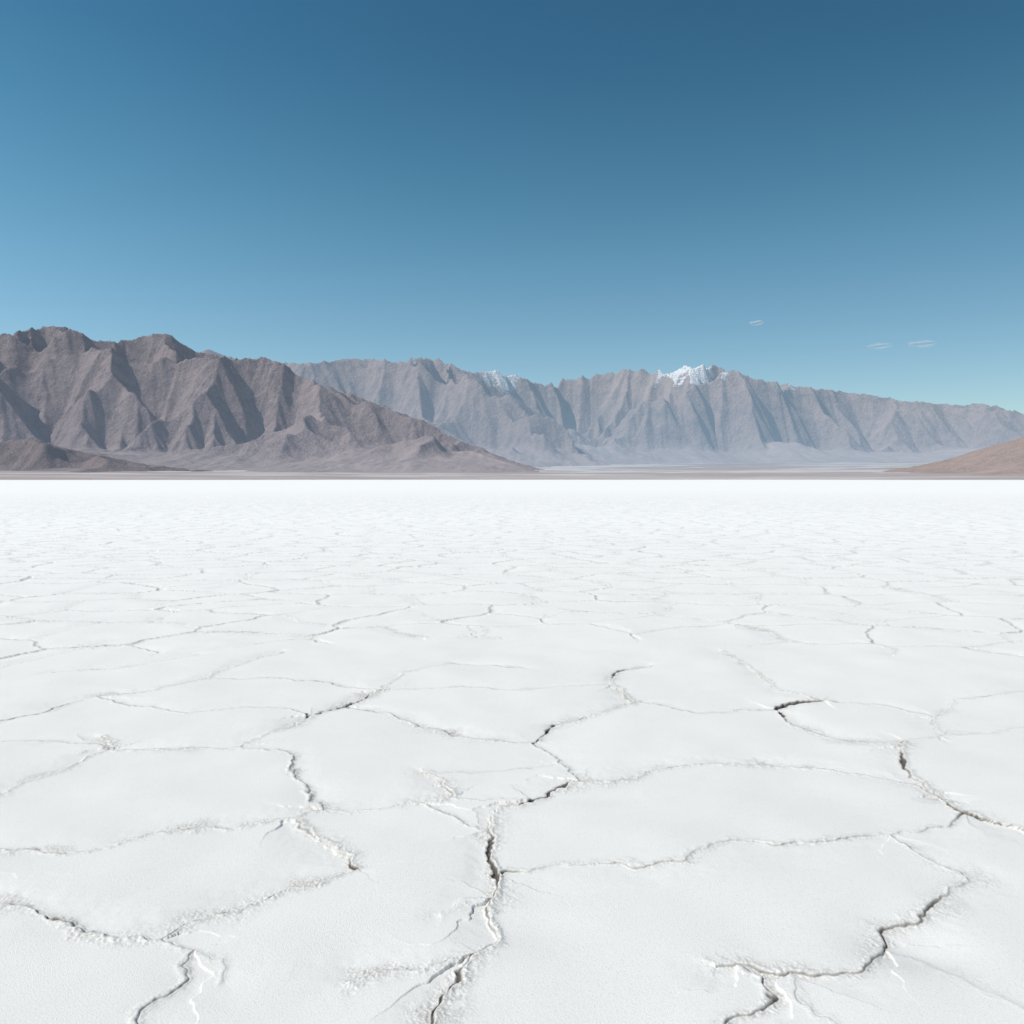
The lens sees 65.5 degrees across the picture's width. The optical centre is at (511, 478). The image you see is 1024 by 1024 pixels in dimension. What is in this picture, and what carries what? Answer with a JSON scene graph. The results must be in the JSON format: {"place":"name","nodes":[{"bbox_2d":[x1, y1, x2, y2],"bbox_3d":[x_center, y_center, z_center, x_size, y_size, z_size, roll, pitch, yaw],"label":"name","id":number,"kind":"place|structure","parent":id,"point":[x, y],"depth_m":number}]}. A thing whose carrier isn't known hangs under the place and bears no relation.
{"place":"outdoors","nodes":[
{"label":"outdoors","id":0,"kind":"place"},
{"bbox_2d":[0,438,210,472],"bbox_3d":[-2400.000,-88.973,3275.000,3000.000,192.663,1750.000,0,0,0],"label":"hill","id":1,"kind":"structure","parent":0,"point":[28,454],"depth_m":3044.78},
{"bbox_2d":[0,326,543,472],"bbox_3d":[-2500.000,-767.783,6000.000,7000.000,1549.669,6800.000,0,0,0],"label":"mountain range","id":2,"kind":"structure","parent":0,"point":[168,400],"depth_m":5965.84},
{"bbox_2d":[201,349,609,467],"bbox_3d":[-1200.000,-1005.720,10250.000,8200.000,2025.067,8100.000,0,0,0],"label":"mountain range","id":3,"kind":"structure","parent":0,"point":[452,400],"depth_m":11034.20},
{"bbox_2d":[0,480,1023,1023],"bbox_3d":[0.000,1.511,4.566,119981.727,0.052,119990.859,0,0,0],"label":"salt flat","id":4,"kind":"structure","parent":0,"point":[510,750],"depth_m":4.38},
{"bbox_2d":[0,461,1023,479],"bbox_3d":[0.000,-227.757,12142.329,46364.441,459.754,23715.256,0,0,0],"label":"desert plain","id":5,"kind":"structure","parent":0,"point":[791,471],"depth_m":2481.92},
{"bbox_2d":[0,0,1023,413],"label":"sky","id":6,"kind":"structure","parent":0,"point":[817,194]},
{"bbox_2d":[467,364,1023,463],"bbox_3d":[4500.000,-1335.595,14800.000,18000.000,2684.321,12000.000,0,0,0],"label":"mountain range","id":7,"kind":"structure","parent":0,"point":[685,414],"depth_m":15804.40},
{"bbox_2d":[882,437,1023,474],"bbox_3d":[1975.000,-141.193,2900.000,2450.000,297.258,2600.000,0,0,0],"label":"hill","id":8,"kind":"structure","parent":0,"point":[1005,458],"depth_m":2735.64}
]}

